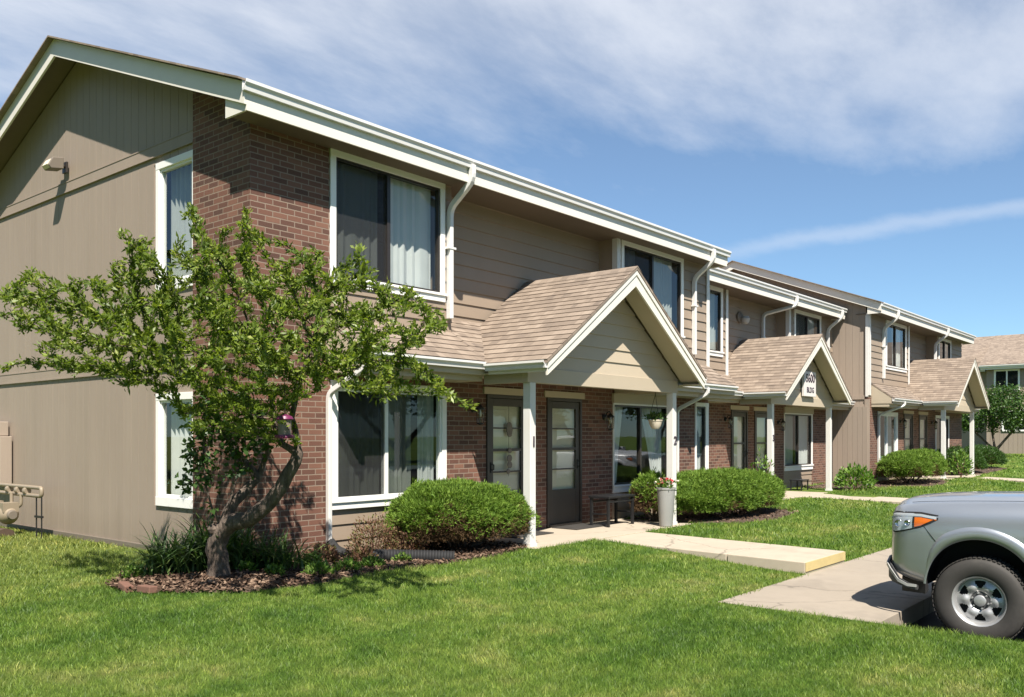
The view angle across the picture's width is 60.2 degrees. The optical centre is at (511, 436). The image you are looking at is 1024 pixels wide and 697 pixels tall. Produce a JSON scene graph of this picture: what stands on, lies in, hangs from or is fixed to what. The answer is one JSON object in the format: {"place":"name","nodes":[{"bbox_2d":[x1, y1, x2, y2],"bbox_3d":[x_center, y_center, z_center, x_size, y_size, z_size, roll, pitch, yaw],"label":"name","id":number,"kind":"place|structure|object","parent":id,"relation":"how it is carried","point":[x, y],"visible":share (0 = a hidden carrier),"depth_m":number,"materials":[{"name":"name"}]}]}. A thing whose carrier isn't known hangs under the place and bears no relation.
{"place":"outdoors","nodes":[
{"label":"outdoors","id":0,"kind":"place"},
{"bbox_2d":[0,453,1023,696],"bbox_3d":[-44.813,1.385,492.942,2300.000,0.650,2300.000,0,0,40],"label":"ground","id":1,"kind":"structure","parent":0,"point":[174,623],"depth_m":7.06,"materials":[{"name":"green plant"}]},
{"bbox_2d":[0,483,43,538],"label":"gas meter","id":2,"kind":"object","parent":1,"relation":"on","point":[9,512],"visible":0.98,"depth_m":13.23,"materials":[{"name":"paint"}]},
{"bbox_2d":[105,537,526,593],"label":"mulch","id":3,"kind":"object","parent":1,"relation":"on","point":[192,575],"visible":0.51,"depth_m":9.04,"materials":[{"name":"brown wood"}]},
{"bbox_2d":[118,581,133,592],"bbox_3d":[-3.696,1.444,8.446,0.090,0.070,0.220,7,1,-40],"label":"edging brick","id":4,"kind":"object","parent":3,"relation":"on","point":[124,585],"visible":0.88,"depth_m":8.39,"materials":[{"name":"red brick"}]},
{"bbox_2d":[121,563,149,578],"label":"ground cover plant","id":5,"kind":"object","parent":3,"relation":"on","point":[135,570],"visible":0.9,"depth_m":9.14,"materials":[{"name":"green plant"}]},
{"bbox_2d":[137,584,157,593],"bbox_3d":[-3.431,1.439,8.303,0.220,0.070,0.090,-2,-4,38],"label":"edging brick","id":6,"kind":"object","parent":3,"relation":"on","point":[149,589],"visible":0.97,"depth_m":8.25,"materials":[{"name":"red brick"}]},
{"bbox_2d":[99,520,243,576],"bbox_3d":[-3.532,1.203,9.457,1.513,0.603,1.562,0,0,26],"label":"daylily clump","id":7,"kind":"object","parent":3,"relation":"on","point":[159,564],"visible":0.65,"depth_m":9.26,"materials":[{"name":"green plant"}]},
{"bbox_2d":[128,507,328,572],"bbox_3d":[-3.128,1.103,9.523,2.133,0.774,1.907,0,0,-20],"label":"daylily clump","id":8,"kind":"object","parent":3,"relation":"on","point":[235,542],"visible":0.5,"depth_m":9.34,"materials":[{"name":"green plant"}]},
{"bbox_2d":[0,201,479,577],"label":"fruit tree","id":9,"kind":"object","parent":3,"relation":"on","point":[256,345],"visible":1,"depth_m":8.03,"materials":[{"name":"green plant"}]},
{"bbox_2d":[274,368,294,437],"bbox_3d":[-2.061,-0.357,7.998,0.180,0.750,0.180,0,0,40],"label":"bird feeder","id":10,"kind":"object","parent":9,"relation":"hanging from","point":[284,431],"visible":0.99,"depth_m":7.95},
{"bbox_2d":[235,559,259,571],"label":"ground cover plant","id":11,"kind":"object","parent":3,"relation":"on","point":[243,565],"visible":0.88,"depth_m":9.26,"materials":[{"name":"green plant"}]},
{"bbox_2d":[263,563,285,575],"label":"ground cover plant","id":12,"kind":"object","parent":3,"relation":"on","point":[272,568],"visible":0.91,"depth_m":9.12,"materials":[{"name":"green plant"}]},
{"bbox_2d":[234,526,327,570],"bbox_3d":[-2.528,1.227,9.651,1.586,0.546,1.480,0,0,-39],"label":"daylily clump","id":13,"kind":"object","parent":3,"relation":"on","point":[283,559],"visible":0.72,"depth_m":9.59,"materials":[{"name":"green plant"}]},
{"bbox_2d":[301,549,327,565],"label":"ground cover plant","id":14,"kind":"object","parent":3,"relation":"on","point":[315,556],"visible":0.64,"depth_m":9.91,"materials":[{"name":"green plant"}]},
{"bbox_2d":[300,560,335,575],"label":"ground cover plant","id":15,"kind":"object","parent":3,"relation":"on","point":[310,567],"visible":0.94,"depth_m":9.34,"materials":[{"name":"green plant"}]},
{"bbox_2d":[306,542,339,562],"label":"ground cover plant","id":16,"kind":"object","parent":3,"relation":"on","point":[333,551],"visible":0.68,"depth_m":10.33,"materials":[{"name":"brown plant"}]},
{"bbox_2d":[333,555,363,571],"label":"ground cover plant","id":17,"kind":"object","parent":3,"relation":"on","point":[350,563],"visible":0.94,"depth_m":9.66,"materials":[{"name":"green plant"}]},
{"bbox_2d":[342,544,378,561],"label":"ground cover plant","id":18,"kind":"object","parent":3,"relation":"on","point":[356,553],"visible":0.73,"depth_m":10.31,"materials":[{"name":"brown plant"}]},
{"bbox_2d":[357,553,385,566],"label":"ground cover plant","id":19,"kind":"object","parent":3,"relation":"on","point":[369,560],"visible":0.89,"depth_m":9.99,"materials":[{"name":"green plant"}]},
{"bbox_2d":[344,511,403,554],"bbox_3d":[-1.710,1.233,10.908,0.798,0.600,0.731,0,0,40],"label":"barberry shrub","id":20,"kind":"object","parent":3,"relation":"on","point":[371,536],"visible":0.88,"depth_m":10.84,"materials":[{"name":"brown plant"}]},
{"bbox_2d":[391,549,412,561],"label":"ground cover plant","id":21,"kind":"object","parent":3,"relation":"on","point":[405,556],"visible":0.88,"depth_m":10.39,"materials":[{"name":"green plant"}]},
{"bbox_2d":[387,525,429,549],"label":"barberry shrub","id":22,"kind":"object","parent":3,"relation":"on","point":[412,544],"visible":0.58,"depth_m":10.92,"materials":[{"name":"brown plant"}]},
{"bbox_2d":[372,549,454,561],"bbox_3d":[-1.175,1.430,10.502,0.990,0.196,0.182,0,0,-7],"label":"drain pipe","id":23,"kind":"object","parent":3,"relation":"on","point":[388,554],"visible":0.64,"depth_m":10.46,"materials":[{"name":"black plastic"}]},
{"bbox_2d":[380,476,544,547],"bbox_3d":[-0.623,1.043,11.773,1.716,1.056,2.565,0,0,40],"label":"juniper shrub","id":24,"kind":"object","parent":3,"relation":"on","point":[464,509],"visible":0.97,"depth_m":11.13,"materials":[{"name":"green plant"}]},
{"bbox_2d":[0,35,738,558],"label":"brick townhouse","id":25,"kind":"structure","parent":1,"relation":"on","point":[572,319],"depth_m":12.52,"materials":[{"name":"paint"}]},
{"bbox_2d":[0,422,11,483],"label":"utility box","id":26,"kind":"object","parent":25,"relation":"attached to","point":[5,458],"visible":0.84,"depth_m":14.34,"materials":[{"name":"beige metal"}]},
{"bbox_2d":[42,157,67,173],"bbox_3d":[-6.731,-4.009,13.011,0.220,0.198,0.307,0,0,40],"label":"flood light","id":27,"kind":"object","parent":25,"relation":"attached to","point":[54,164],"visible":1,"depth_m":12.94,"materials":[{"name":"brown metal"}]},
{"bbox_2d":[155,150,192,291],"bbox_3d":[-4.210,-2.700,11.263,0.910,1.680,0.235,0,0,40],"label":"window","id":28,"kind":"structure","parent":25,"relation":"in","point":[182,178],"depth_m":11.42,"materials":[{"name":"plastic"}]},
{"bbox_2d":[155,392,192,508],"bbox_3d":[-4.210,0.175,11.263,0.910,1.450,0.235,0,0,40],"label":"window","id":29,"kind":"structure","parent":25,"relation":"in","point":[174,499],"depth_m":11.42,"materials":[{"name":"plastic"}]},
{"bbox_2d":[326,538,351,556],"bbox_3d":[-2.124,1.391,10.851,0.342,0.268,0.139,0,0,14],"label":"drain elbow","id":30,"kind":"object","parent":25,"relation":"attached to","point":[340,549],"visible":0.52,"depth_m":10.81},
{"bbox_2d":[330,380,446,509],"bbox_3d":[-1.644,0.110,11.810,0.206,1.620,2.100,0,0,40],"label":"window","id":31,"kind":"structure","parent":25,"relation":"in","point":[371,442],"depth_m":11.62,"materials":[{"name":"plastic"}]},
{"bbox_2d":[330,148,447,301],"bbox_3d":[-1.656,-2.750,11.794,0.205,1.700,2.080,0,0,40],"label":"window","id":32,"kind":"structure","parent":25,"relation":"in","point":[384,208],"depth_m":11.71,"materials":[{"name":"plastic"}]},
{"bbox_2d":[471,402,484,424],"bbox_3d":[-0.492,-0.335,12.932,0.210,0.350,0.144,0,0,40],"label":"wall lantern","id":33,"kind":"object","parent":25,"relation":"attached to","point":[479,407],"depth_m":12.89,"materials":[{"name":"black metal"}]},
{"bbox_2d":[486,394,522,533],"bbox_3d":[-0.083,0.425,13.620,0.163,2.110,0.980,0,0,40],"label":"door","id":34,"kind":"structure","parent":25,"relation":"in","point":[504,415],"depth_m":13.62,"materials":[{"name":"brown glass"}]},
{"bbox_2d":[546,398,581,526],"bbox_3d":[0.861,0.425,14.753,0.163,2.110,0.970,0,0,40],"label":"door","id":35,"kind":"structure","parent":25,"relation":"in","point":[563,417],"depth_m":14.80,"materials":[{"name":"brown glass"}]},
{"bbox_2d":[602,411,614,430],"bbox_3d":[1.710,-0.275,15.575,0.210,0.350,0.144,0,0,40],"label":"wall lantern","id":36,"kind":"object","parent":25,"relation":"attached to","point":[605,416],"depth_m":15.54,"materials":[{"name":"black metal"}]},
{"bbox_2d":[612,403,666,492],"bbox_3d":[2.425,0.210,16.692,0.206,1.620,2.090,0,0,40],"label":"window","id":37,"kind":"structure","parent":25,"relation":"in","point":[653,436],"depth_m":16.61,"materials":[{"name":"plastic"}]},
{"bbox_2d":[621,240,684,338],"bbox_3d":[2.678,-2.750,16.995,0.205,1.700,2.340,0,0,40],"label":"window","id":38,"kind":"structure","parent":25,"relation":"in","point":[656,266],"depth_m":17.40,"materials":[{"name":"plastic"}]},
{"bbox_2d":[642,392,667,428],"bbox_3d":[2.449,-0.490,15.035,0.414,0.740,0.426,0,0,-32],"label":"hanging basket","id":39,"kind":"object","parent":25,"relation":"hanging from","point":[656,420],"visible":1,"depth_m":14.97,"materials":[{"name":"white plastic"}]},
{"bbox_2d":[695,402,708,469],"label":"window","id":40,"kind":"structure","parent":25,"relation":"in","point":[704,407],"depth_m":18.58,"materials":[{"name":"plastic"}]},
{"bbox_2d":[469,519,690,548],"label":"porch slab","id":41,"kind":"structure","parent":1,"relation":"on","point":[619,528],"depth_m":13.71,"materials":[{"name":"concrete"}]},
{"bbox_2d":[495,531,553,537],"bbox_3d":[0.166,1.486,13.399,0.500,0.015,0.900,0,0,40],"label":"doormat","id":42,"kind":"object","parent":41,"relation":"on","point":[538,533],"visible":0.48,"depth_m":13.28,"materials":[{"name":"fabric"}]},
{"bbox_2d":[552,523,605,529],"bbox_3d":[1.120,1.486,14.544,0.500,0.015,0.880,0,0,40],"label":"doormat","id":43,"kind":"object","parent":41,"relation":"on","point":[580,526],"visible":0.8,"depth_m":14.46,"materials":[{"name":"fabric"}]},
{"bbox_2d":[588,493,635,526],"bbox_3d":[1.690,1.242,14.876,0.410,0.505,0.820,0,0,40],"label":"metal bench","id":44,"kind":"object","parent":41,"relation":"on","point":[607,498],"visible":0.98,"depth_m":14.74,"materials":[{"name":"black metal"}]},
{"bbox_2d":[654,477,678,526],"bbox_3d":[2.592,1.083,14.669,0.426,0.815,0.476,0,0,40],"label":"planter","id":45,"kind":"object","parent":41,"relation":"on","point":[665,496],"visible":1,"depth_m":14.56,"materials":[{"name":"metal"}]},
{"bbox_2d":[625,506,797,523],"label":"mulch","id":46,"kind":"object","parent":1,"relation":"on","point":[722,517],"visible":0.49,"depth_m":16.27,"materials":[{"name":"brown wood"}]},
{"bbox_2d":[627,466,666,521],"bbox_3d":[2.495,1.036,15.570,0.962,1.062,1.156,0,0,40],"label":"shrub","id":47,"kind":"object","parent":46,"relation":"on","point":[642,490],"visible":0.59,"depth_m":15.30,"materials":[{"name":"green plant"}]},
{"bbox_2d":[649,466,787,514],"bbox_3d":[4.038,1.052,16.724,1.799,1.040,4.718,0,0,40],"label":"juniper shrub","id":48,"kind":"object","parent":46,"relation":"on","point":[715,491],"visible":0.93,"depth_m":15.70,"materials":[{"name":"green plant"}]},
{"bbox_2d":[599,532,843,573],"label":"walkway","id":49,"kind":"structure","parent":1,"relation":"on","point":[785,558],"depth_m":11.87,"materials":[{"name":"concrete"}]},
{"bbox_2d":[805,552,844,571],"bbox_3d":[4.037,1.605,11.332,0.010,0.110,1.370,0,0,40],"label":"step edge","id":50,"kind":"object","parent":49,"relation":"attached to","point":[822,562],"visible":1,"depth_m":11.27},
{"bbox_2d":[749,446,774,474],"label":"leafy plant","id":51,"kind":"object","parent":1,"relation":"on","point":[765,467],"visible":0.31,"depth_m":20.00,"materials":[{"name":"green plant"}]},
{"bbox_2d":[708,268,854,490],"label":"stepped back townhouse","id":52,"kind":"structure","parent":1,"relation":"on","point":[772,351],"depth_m":22.77,"materials":[{"name":"paint"}]},
{"bbox_2d":[710,285,723,356],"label":"window","id":53,"kind":"structure","parent":52,"relation":"in","point":[719,352],"depth_m":21.51,"materials":[{"name":"plastic"}]},
{"bbox_2d":[724,415,732,428],"bbox_3d":[5.321,-0.355,21.626,0.210,0.350,0.144,0,0,40],"label":"wall lantern","id":54,"kind":"object","parent":52,"relation":"attached to","point":[730,418],"depth_m":21.59,"materials":[{"name":"black metal"}]},
{"bbox_2d":[731,410,747,469],"bbox_3d":[5.729,0.395,22.314,0.163,2.110,0.920,0,0,40],"label":"door","id":55,"kind":"structure","parent":52,"relation":"in","point":[739,432],"depth_m":22.46,"materials":[{"name":"brown glass"}]},
{"bbox_2d":[737,312,749,323],"bbox_3d":[6.070,-3.100,23.072,0.255,0.340,0.340,0,0,40],"label":"round wall light","id":56,"kind":"object","parent":52,"relation":"attached to","point":[743,319],"visible":1,"depth_m":23.03,"materials":[{"name":"paint"}]},
{"bbox_2d":[754,411,766,472],"bbox_3d":[6.594,0.395,23.351,0.163,2.110,0.920,0,0,40],"label":"door","id":57,"kind":"structure","parent":52,"relation":"in","point":[760,419],"depth_m":23.38,"materials":[{"name":"brown glass"}]},
{"bbox_2d":[777,419,785,430],"bbox_3d":[7.357,-0.315,24.069,0.210,0.350,0.144,0,0,40],"label":"wall lantern","id":58,"kind":"object","parent":52,"relation":"attached to","point":[782,421],"depth_m":24.03,"materials":[{"name":"black metal"}]},
{"bbox_2d":[784,413,813,470],"bbox_3d":[8.158,0.160,25.289,0.206,1.620,2.100,0,0,40],"label":"window","id":59,"kind":"structure","parent":52,"relation":"in","point":[801,463],"depth_m":25.25,"materials":[{"name":"plastic"}]},
{"bbox_2d":[794,309,820,335],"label":"window","id":60,"kind":"structure","parent":52,"relation":"in","point":[803,321],"depth_m":25.65,"materials":[{"name":"plastic"}]},
{"bbox_2d":[802,371,815,396],"bbox_3d":[7.502,-1.315,22.282,0.078,0.630,0.760,0,0,40],"label":"address sign","id":61,"kind":"object","parent":52,"relation":"attached to","point":[808,384],"visible":0.99,"depth_m":22.20,"materials":[{"name":"white metal"}]},
{"bbox_2d":[783,491,825,499],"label":"porch slab","id":62,"kind":"structure","parent":1,"relation":"on","point":[791,494],"depth_m":22.59,"materials":[{"name":"concrete"}]},
{"bbox_2d":[789,479,808,490],"bbox_3d":[7.785,1.317,23.908,0.350,0.294,0.500,0,0,40],"label":"bench","id":63,"kind":"object","parent":62,"relation":"on","point":[797,480],"visible":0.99,"depth_m":23.82,"materials":[{"name":"black metal"}]},
{"bbox_2d":[719,260,989,481],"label":"townhouse","id":64,"kind":"structure","parent":1,"relation":"on","point":[896,365],"depth_m":28.34,"materials":[{"name":"paint"}]},
{"bbox_2d":[878,411,897,459],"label":"window","id":65,"kind":"structure","parent":64,"relation":"in","point":[887,417],"depth_m":28.41,"materials":[{"name":"plastic"}]},
{"bbox_2d":[885,320,907,372],"bbox_3d":[12.444,-2.900,28.714,0.205,1.560,2.190,0,0,40],"label":"window","id":66,"kind":"structure","parent":64,"relation":"in","point":[896,327],"depth_m":29.14,"materials":[{"name":"plastic"}]},
{"bbox_2d":[900,418,906,428],"bbox_3d":[12.843,-0.425,28.934,0.210,0.350,0.144,0,0,40],"label":"wall lantern","id":67,"kind":"object","parent":64,"relation":"attached to","point":[904,420],"depth_m":28.90,"materials":[{"name":"black metal"}]},
{"bbox_2d":[904,414,913,476],"bbox_3d":[13.322,0.305,29.707,0.163,2.110,1.000,0,0,40],"label":"door","id":68,"kind":"structure","parent":64,"relation":"in","point":[908,432],"depth_m":29.93,"materials":[{"name":"brown glass"}]},
{"bbox_2d":[919,415,927,448],"bbox_3d":[14.442,0.305,31.051,0.163,2.110,1.000,0,0,40],"label":"door","id":69,"kind":"structure","parent":64,"relation":"in","point":[921,417],"depth_m":31.22,"materials":[{"name":"brown glass"}]},
{"bbox_2d":[935,415,948,455],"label":"window","id":70,"kind":"structure","parent":64,"relation":"in","point":[936,416],"depth_m":33.63,"materials":[{"name":"plastic"}]},
{"bbox_2d":[938,337,950,358],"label":"window","id":71,"kind":"structure","parent":64,"relation":"in","point":[944,342],"depth_m":33.38,"materials":[{"name":"plastic"}]},
{"bbox_2d":[803,494,907,503],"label":"walkway","id":72,"kind":"structure","parent":1,"relation":"on","point":[893,500],"depth_m":21.04,"materials":[{"name":"concrete"}]},
{"bbox_2d":[833,462,878,488],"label":"leafy plant","id":73,"kind":"object","parent":1,"relation":"on","point":[858,473],"visible":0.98,"depth_m":23.70,"materials":[{"name":"green plant"}]},
{"bbox_2d":[802,478,947,488],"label":"mulch","id":74,"kind":"object","parent":1,"relation":"on","point":[893,483],"visible":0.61,"depth_m":25.89,"materials":[{"name":"brown wood"}]},
{"bbox_2d":[875,448,948,482],"bbox_3d":[12.006,0.880,26.554,1.951,1.191,4.245,0,0,40],"label":"juniper shrub","id":75,"kind":"object","parent":74,"relation":"on","point":[914,463],"visible":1,"depth_m":25.47,"materials":[{"name":"green plant"}]},
{"bbox_2d":[912,474,977,478],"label":"porch slab","id":76,"kind":"structure","parent":1,"relation":"on","point":[948,476],"depth_m":30.16,"materials":[{"name":"concrete"}]},
{"bbox_2d":[947,448,974,477],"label":"leafy plant","id":77,"kind":"object","parent":1,"relation":"on","point":[959,462],"visible":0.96,"depth_m":28.84,"materials":[{"name":"green plant"}]},
{"bbox_2d":[946,467,1006,474],"bbox_3d":[17.796,1.324,34.516,2.362,0.167,6.104,0,0,40],"label":"planting bed","id":78,"kind":"object","parent":1,"relation":"on","point":[987,471],"visible":0.21,"depth_m":33.92,"materials":[{"name":"soil"}]},
{"bbox_2d":[937,443,970,474],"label":"juniper shrub","id":79,"kind":"object","parent":78,"relation":"on","point":[950,450],"visible":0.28,"depth_m":31.06,"materials":[{"name":"green plant"}]},
{"bbox_2d":[963,447,988,471],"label":"juniper shrub","id":80,"kind":"object","parent":78,"relation":"on","point":[980,462],"visible":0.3,"depth_m":32.31,"materials":[{"name":"green plant"}]},
{"bbox_2d":[964,443,1009,465],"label":"juniper shrub","id":81,"kind":"object","parent":78,"relation":"on","point":[992,455],"visible":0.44,"depth_m":35.04,"materials":[{"name":"green plant"}]},
{"bbox_2d":[961,334,1023,453],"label":"neighbour house","id":82,"kind":"structure","parent":1,"relation":"on","point":[999,358],"depth_m":54.69,"materials":[{"name":"brown wood"}]},
{"bbox_2d":[994,369,1019,389],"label":"window","id":83,"kind":"structure","parent":82,"relation":"in","point":[1012,376],"depth_m":54.05,"materials":[{"name":"plastic"}]},
{"bbox_2d":[1002,411,1023,430],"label":"window","id":84,"kind":"structure","parent":82,"relation":"in","point":[1003,428],"depth_m":54.08,"materials":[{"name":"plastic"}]},
{"bbox_2d":[962,381,1023,448],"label":"yard tree","id":85,"kind":"object","parent":1,"relation":"on","point":[1001,406],"visible":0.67,"depth_m":45.49,"materials":[{"name":"green plant"}]},
{"bbox_2d":[967,476,1023,481],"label":"walkway","id":86,"kind":"structure","parent":1,"relation":"on","point":[1011,479],"depth_m":29.17,"materials":[{"name":"concrete"}]},
{"bbox_2d":[0,0,1023,336],"label":"sky","id":87,"kind":"structure","parent":0,"point":[873,149],"materials":[{"name":"blue"}]},
{"bbox_2d":[718,548,935,625],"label":"sidewalk","id":88,"kind":"structure","parent":0,"point":[865,588],"depth_m":9.34,"materials":[{"name":"concrete"}]},
{"bbox_2d":[907,611,1023,641],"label":"parking lot","id":89,"kind":"structure","parent":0,"point":[931,620],"depth_m":8.72,"materials":[{"name":"black asphalt"}]},
{"bbox_2d":[887,491,1023,639],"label":"pickup truck","id":90,"kind":"object","parent":89,"relation":"on","point":[964,551],"visible":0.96,"depth_m":8.01,"materials":[{"name":"silver metal"}]}
]}

